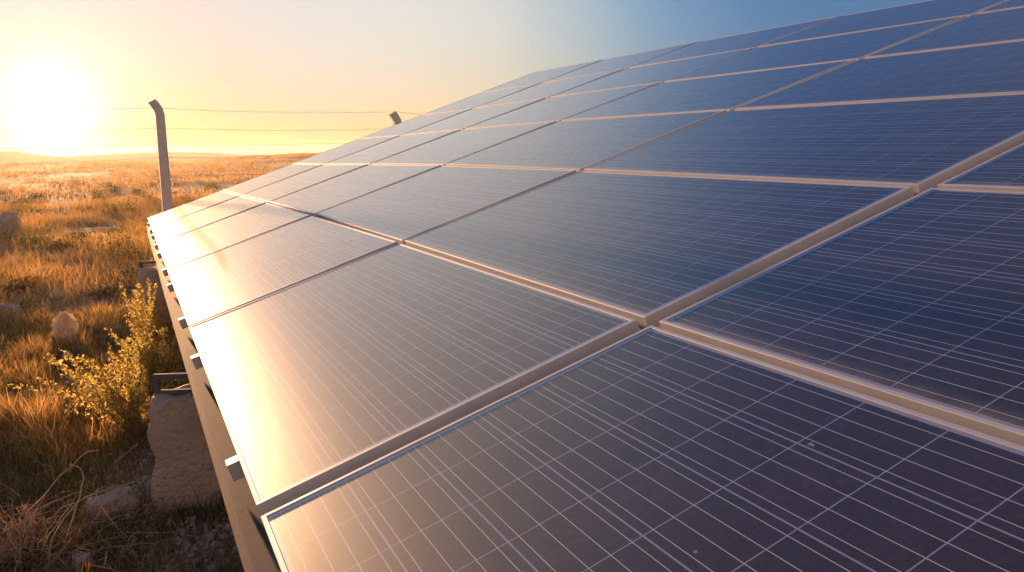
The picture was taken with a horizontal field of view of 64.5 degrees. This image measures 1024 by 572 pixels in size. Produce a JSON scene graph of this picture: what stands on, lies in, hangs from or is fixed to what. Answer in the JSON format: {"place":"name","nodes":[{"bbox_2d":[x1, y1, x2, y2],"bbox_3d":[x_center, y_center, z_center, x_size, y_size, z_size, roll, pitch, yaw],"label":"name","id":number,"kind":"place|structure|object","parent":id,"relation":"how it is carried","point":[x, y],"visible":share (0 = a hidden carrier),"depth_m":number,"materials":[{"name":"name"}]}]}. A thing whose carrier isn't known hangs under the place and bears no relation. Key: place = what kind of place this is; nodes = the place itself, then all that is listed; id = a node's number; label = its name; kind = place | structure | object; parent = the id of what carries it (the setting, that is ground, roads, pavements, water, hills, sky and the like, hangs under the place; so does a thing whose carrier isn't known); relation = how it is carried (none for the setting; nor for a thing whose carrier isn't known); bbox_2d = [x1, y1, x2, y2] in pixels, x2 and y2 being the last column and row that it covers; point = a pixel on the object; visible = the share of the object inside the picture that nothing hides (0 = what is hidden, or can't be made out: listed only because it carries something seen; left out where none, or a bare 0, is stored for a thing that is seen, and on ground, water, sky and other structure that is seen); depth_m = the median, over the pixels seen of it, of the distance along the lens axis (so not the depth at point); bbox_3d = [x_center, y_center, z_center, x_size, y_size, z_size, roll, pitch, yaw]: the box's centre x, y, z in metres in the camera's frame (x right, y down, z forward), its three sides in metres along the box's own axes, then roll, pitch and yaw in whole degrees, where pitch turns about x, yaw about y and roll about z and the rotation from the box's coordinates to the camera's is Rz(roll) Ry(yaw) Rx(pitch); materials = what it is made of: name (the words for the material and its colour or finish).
{"place":"outdoors","nodes":[
{"label":"outdoors","id":0,"kind":"place"},
{"bbox_2d":[0,288,243,571],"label":"gravel","id":1,"kind":"structure","parent":0,"point":[211,536],"depth_m":3.18,"materials":[{"name":"brown gravel"}]},
{"bbox_2d":[0,151,258,163],"bbox_3d":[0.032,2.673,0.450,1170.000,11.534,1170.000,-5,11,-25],"label":"mountains","id":2,"kind":"structure","parent":0,"point":[12,157],"depth_m":395.20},
{"bbox_2d":[0,151,659,571],"bbox_3d":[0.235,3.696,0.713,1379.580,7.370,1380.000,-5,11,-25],"label":"ground","id":3,"kind":"structure","parent":0,"point":[152,189],"depth_m":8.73,"materials":[{"name":"plant"}]},
{"bbox_2d":[0,211,22,233],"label":"stone","id":4,"kind":"object","parent":3,"relation":"on","point":[7,218],"visible":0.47,"depth_m":16.05,"materials":[{"name":"stone"}]},
{"bbox_2d":[0,302,23,314],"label":"stone","id":5,"kind":"object","parent":3,"relation":"on","point":[17,308],"visible":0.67,"depth_m":7.62,"materials":[{"name":"stone"}]},
{"bbox_2d":[36,268,49,275],"bbox_3d":[-5.896,-0.171,10.215,0.175,0.121,0.394,-3,10,-13],"label":"plastic scrap","id":6,"kind":"object","parent":3,"relation":"on","point":[44,269],"visible":0.3,"depth_m":10.14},
{"bbox_2d":[49,290,65,298],"bbox_3d":[-4.880,0.098,8.711,0.159,0.130,0.263,-3,10,-14],"label":"stone","id":7,"kind":"object","parent":3,"relation":"on","point":[57,293],"visible":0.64,"depth_m":8.65,"materials":[{"name":"grey stone"}]},
{"bbox_2d":[51,311,78,345],"bbox_3d":[-3.639,0.377,6.620,0.209,0.348,0.303,-8,12,-38],"label":"rock","id":8,"kind":"object","parent":3,"relation":"on","point":[64,322],"visible":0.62,"depth_m":6.56,"materials":[{"name":"brown stone"}]},
{"bbox_2d":[71,551,93,571],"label":"stone","id":9,"kind":"object","parent":3,"relation":"on","point":[79,559],"visible":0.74,"depth_m":2.92,"materials":[{"name":"stone"}]},
{"bbox_2d":[28,509,156,571],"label":"dead bush","id":10,"kind":"object","parent":3,"relation":"on","point":[92,550],"visible":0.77,"depth_m":3.04,"materials":[{"name":"brown plant"}]},
{"bbox_2d":[0,450,190,571],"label":"dead bush","id":11,"kind":"object","parent":3,"relation":"on","point":[21,552],"visible":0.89,"depth_m":3.04,"materials":[{"name":"brown plant"}]},
{"bbox_2d":[8,337,186,435],"bbox_3d":[-2.145,0.554,4.337,0.906,0.519,0.675,0,10,3],"label":"shrub","id":12,"kind":"object","parent":3,"relation":"on","point":[117,401],"visible":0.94,"depth_m":4.31,"materials":[{"name":"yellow plant"}]},
{"bbox_2d":[84,486,141,523],"bbox_3d":[-1.648,0.915,3.366,0.211,0.133,0.142,-9,19,-39],"label":"stone","id":13,"kind":"object","parent":3,"relation":"on","point":[126,494],"visible":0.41,"depth_m":3.33,"materials":[{"name":"stone"}]},
{"bbox_2d":[0,184,243,571],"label":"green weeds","id":14,"kind":"object","parent":3,"relation":"on","point":[28,467],"visible":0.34,"depth_m":3.83,"materials":[{"name":"plant"}]},
{"bbox_2d":[114,444,136,462],"bbox_3d":[-1.929,0.835,4.060,0.011,0.041,0.164,2,10,17],"label":"stick","id":15,"kind":"object","parent":3,"relation":"on","point":[125,453],"visible":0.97,"depth_m":4.05,"materials":[{"name":"brown wood"}]},
{"bbox_2d":[115,304,137,315],"bbox_3d":[-3.652,0.259,7.709,0.175,0.151,0.233,-3,10,-11],"label":"stone","id":16,"kind":"object","parent":3,"relation":"on","point":[125,307],"visible":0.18,"depth_m":7.66,"materials":[{"name":"stone"}]},
{"bbox_2d":[104,314,185,396],"bbox_3d":[-2.192,0.446,5.011,0.547,0.561,0.538,-5,11,-25],"label":"shrub","id":17,"kind":"object","parent":3,"relation":"on","point":[146,355],"visible":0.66,"depth_m":5.00,"materials":[{"name":"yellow plant"}]},
{"bbox_2d":[119,278,170,351],"bbox_3d":[-2.659,0.262,5.980,0.386,0.629,0.437,-5,11,-25],"label":"shrub","id":18,"kind":"object","parent":3,"relation":"on","point":[160,323],"visible":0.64,"depth_m":5.89,"materials":[{"name":"yellow plant"}]},
{"bbox_2d":[137,266,171,323],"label":"concrete pier","id":19,"kind":"structure","parent":3,"relation":"on","point":[148,272],"depth_m":7.01,"materials":[{"name":"grey concrete"}]},
{"bbox_2d":[0,152,320,311],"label":"scrub","id":20,"kind":"object","parent":3,"relation":"on","point":[27,304],"visible":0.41,"depth_m":13.50,"materials":[{"name":"brown plant"}]},
{"bbox_2d":[148,99,172,211],"bbox_3d":[-5.619,-1.670,13.057,0.238,2.610,0.156,-5,11,-25],"label":"fence post","id":21,"kind":"object","parent":3,"relation":"on","point":[164,169],"visible":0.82,"depth_m":12.94,"materials":[{"name":"concrete"}]},
{"bbox_2d":[0,108,422,227],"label":"wire fence","id":22,"kind":"object","parent":21,"relation":"attached to","point":[157,157],"visible":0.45,"depth_m":12.76,"materials":[{"name":"grey metal"}]},
{"bbox_2d":[147,384,222,510],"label":"concrete pier","id":23,"kind":"structure","parent":3,"relation":"on","point":[177,441],"depth_m":3.39,"materials":[{"name":"grey concrete"}]},
{"bbox_2d":[139,223,280,571],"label":"mounting frame","id":24,"kind":"object","parent":3,"relation":"on","point":[255,550],"visible":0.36,"depth_m":2.39,"materials":[{"name":"metal"}]},
{"bbox_2d":[148,190,238,227],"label":"solar panel","id":25,"kind":"object","parent":24,"relation":"on","point":[189,208],"visible":0.88,"depth_m":9.80,"materials":[{"name":"glass"}]},
{"bbox_2d":[152,196,265,243],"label":"solar panel","id":26,"kind":"object","parent":24,"relation":"on","point":[200,218],"visible":0.88,"depth_m":7.96,"materials":[{"name":"glass"}]},
{"bbox_2d":[158,203,310,269],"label":"solar panel","id":27,"kind":"object","parent":24,"relation":"on","point":[219,235],"visible":0.89,"depth_m":6.12,"materials":[{"name":"glass"}]},
{"bbox_2d":[223,164,321,195],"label":"solar panel","id":28,"kind":"object","parent":24,"relation":"on","point":[263,180],"visible":0.88,"depth_m":10.15,"materials":[{"name":"glass"}]},
{"bbox_2d":[167,215,397,326],"bbox_3d":[-1.377,-0.139,4.538,0.992,0.040,1.956,-24,18,-20],"label":"solar panel","id":29,"kind":"object","parent":24,"relation":"on","point":[221,281],"visible":0.89,"depth_m":4.26,"materials":[{"name":"glass"}]},
{"bbox_2d":[242,164,367,202],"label":"solar panel","id":30,"kind":"object","parent":24,"relation":"on","point":[293,184],"visible":0.84,"depth_m":8.32,"materials":[{"name":"glass"}]},
{"bbox_2d":[294,135,399,164],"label":"solar panel","id":31,"kind":"object","parent":24,"relation":"attached to","point":[340,151],"visible":0.81,"depth_m":10.51,"materials":[{"name":"glass"}]},
{"bbox_2d":[270,164,440,216],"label":"solar panel","id":32,"kind":"object","parent":24,"relation":"on","point":[337,190],"visible":0.85,"depth_m":6.49,"materials":[{"name":"glass"}]},
{"bbox_2d":[325,129,459,164],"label":"solar panel","id":33,"kind":"object","parent":24,"relation":"attached to","point":[383,150],"visible":0.82,"depth_m":8.67,"materials":[{"name":"glass"}]},
{"bbox_2d":[189,243,639,515],"bbox_3d":[-0.523,0.147,2.752,0.992,0.042,1.956,-24,18,-20],"label":"solar panel","id":34,"kind":"object","parent":24,"relation":"on","point":[319,381],"visible":0.95,"depth_m":2.29,"materials":[{"name":"glass"}]},
{"bbox_2d":[360,108,471,138],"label":"solar panel","id":35,"kind":"object","parent":24,"relation":"on","point":[410,125],"visible":0.81,"depth_m":10.86,"materials":[{"name":"glass"}]},
{"bbox_2d":[315,165,575,244],"bbox_3d":[-0.508,-0.530,4.891,0.992,0.040,1.956,-24,18,-20],"label":"solar panel","id":36,"kind":"object","parent":24,"relation":"on","point":[402,211],"visible":0.88,"depth_m":4.63,"materials":[{"name":"glass"}]},
{"bbox_2d":[372,121,555,165],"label":"solar panel","id":37,"kind":"object","parent":24,"relation":"attached to","point":[443,150],"visible":0.81,"depth_m":6.84,"materials":[{"name":"glass"}]},
{"bbox_2d":[403,98,545,134],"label":"solar panel","id":38,"kind":"object","parent":24,"relation":"on","point":[466,119],"visible":0.81,"depth_m":9.04,"materials":[{"name":"glass"}]},
{"bbox_2d":[423,83,538,114],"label":"solar panel","id":39,"kind":"object","parent":24,"relation":"on","point":[476,100],"visible":0.83,"depth_m":11.22,"materials":[{"name":"glass"}]},
{"bbox_2d":[483,60,600,91],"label":"solar panel","id":40,"kind":"object","parent":24,"relation":"on","point":[539,77],"visible":0.8,"depth_m":11.57,"materials":[{"name":"glass"}]},
{"bbox_2d":[475,69,623,107],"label":"solar panel","id":41,"kind":"object","parent":24,"relation":"on","point":[545,89],"visible":0.82,"depth_m":9.39,"materials":[{"name":"glass"}]},
{"bbox_2d":[465,82,659,128],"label":"solar panel","id":42,"kind":"object","parent":24,"relation":"on","point":[558,108],"visible":0.84,"depth_m":7.21,"materials":[{"name":"glass"}]},
{"bbox_2d":[445,110,726,171],"bbox_3d":[0.360,-0.921,5.244,0.992,0.041,1.956,-24,18,-20],"label":"solar panel","id":43,"kind":"object","parent":24,"relation":"attached to","point":[578,145],"visible":0.83,"depth_m":5.00,"materials":[{"name":"glass"}]},
{"bbox_2d":[543,42,695,82],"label":"solar panel","id":44,"kind":"object","parent":24,"relation":"on","point":[619,62],"visible":0.8,"depth_m":9.76,"materials":[{"name":"glass"}]},
{"bbox_2d":[261,325,1023,571],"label":"solar panel","id":45,"kind":"object","parent":24,"relation":"on","point":[650,448],"visible":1,"depth_m":1.36,"materials":[{"name":"glass"}]},
{"bbox_2d":[550,48,752,96],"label":"solar panel","id":46,"kind":"object","parent":24,"relation":"on","point":[651,73],"visible":0.8,"depth_m":7.58,"materials":[{"name":"glass"}]},
{"bbox_2d":[405,171,913,328],"bbox_3d":[0.348,-0.236,3.107,0.992,0.041,1.956,-24,18,-20],"label":"solar panel","id":47,"kind":"object","parent":24,"relation":"on","point":[645,250],"visible":0.92,"depth_m":2.69,"materials":[{"name":"glass"}]},
{"bbox_2d":[561,59,855,120],"bbox_3d":[1.230,-1.310,5.597,0.992,0.041,1.956,-24,18,-20],"label":"solar panel","id":48,"kind":"object","parent":24,"relation":"on","point":[728,92],"visible":0.84,"depth_m":5.37,"materials":[{"name":"glass"}]},
{"bbox_2d":[629,16,836,67],"bbox_3d":[2.113,-2.389,8.079,0.992,0.041,1.956,-24,18,-20],"label":"solar panel","id":49,"kind":"object","parent":24,"relation":"on","point":[754,39],"visible":0.82,"depth_m":7.93,"materials":[{"name":"glass"}]},
{"bbox_2d":[584,93,1023,195],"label":"solar panel","id":50,"kind":"object","parent":24,"relation":"attached to","point":[920,145],"visible":0.9,"depth_m":3.16,"materials":[{"name":"glass"}]},
{"bbox_2d":[665,15,966,81],"bbox_3d":[2.100,-1.696,5.952,0.992,0.040,1.956,-24,18,-20],"label":"solar panel","id":51,"kind":"object","parent":24,"relation":"on","point":[856,46],"visible":0.83,"depth_m":5.74,"materials":[{"name":"glass"}]},
{"bbox_2d":[659,188,1023,445],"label":"solar panel","id":52,"kind":"object","parent":24,"relation":"on","point":[915,303],"visible":0.95,"depth_m":1.73,"materials":[{"name":"glass"}]},
{"bbox_2d":[735,40,1023,109],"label":"solar panel","id":53,"kind":"object","parent":24,"relation":"on","point":[989,69],"visible":0.91,"depth_m":3.96,"materials":[{"name":"glass"}]},
{"bbox_2d":[758,0,1007,46],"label":"solar panel","id":54,"kind":"object","parent":24,"relation":"on","point":[923,11],"visible":0.85,"depth_m":6.28,"materials":[{"name":"glass"}]},
{"bbox_2d":[864,7,1023,57],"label":"solar panel","id":55,"kind":"object","parent":24,"relation":"on","point":[1000,26],"visible":0.86,"depth_m":4.67,"materials":[{"name":"glass"}]},
{"bbox_2d":[937,143,1023,191],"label":"solar panel","id":56,"kind":"object","parent":24,"relation":"on","point":[1003,171],"visible":0.61,"depth_m":2.32,"materials":[{"name":"glass"}]},
{"bbox_2d":[976,0,1023,13],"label":"solar panel","id":57,"kind":"object","parent":24,"relation":"on","point":[1009,4],"visible":0.61,"depth_m":5.16,"materials":[{"name":"glass"}]},
{"bbox_2d":[389,111,401,124],"bbox_3d":[-2.213,-2.115,15.714,0.238,2.480,0.156,-5,11,-25],"label":"fence post","id":58,"kind":"object","parent":3,"relation":"on","point":[395,117],"visible":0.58,"depth_m":15.47,"materials":[{"name":"concrete"}]},
{"bbox_2d":[0,0,927,155],"label":"sky","id":59,"kind":"structure","parent":0,"point":[261,58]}
]}

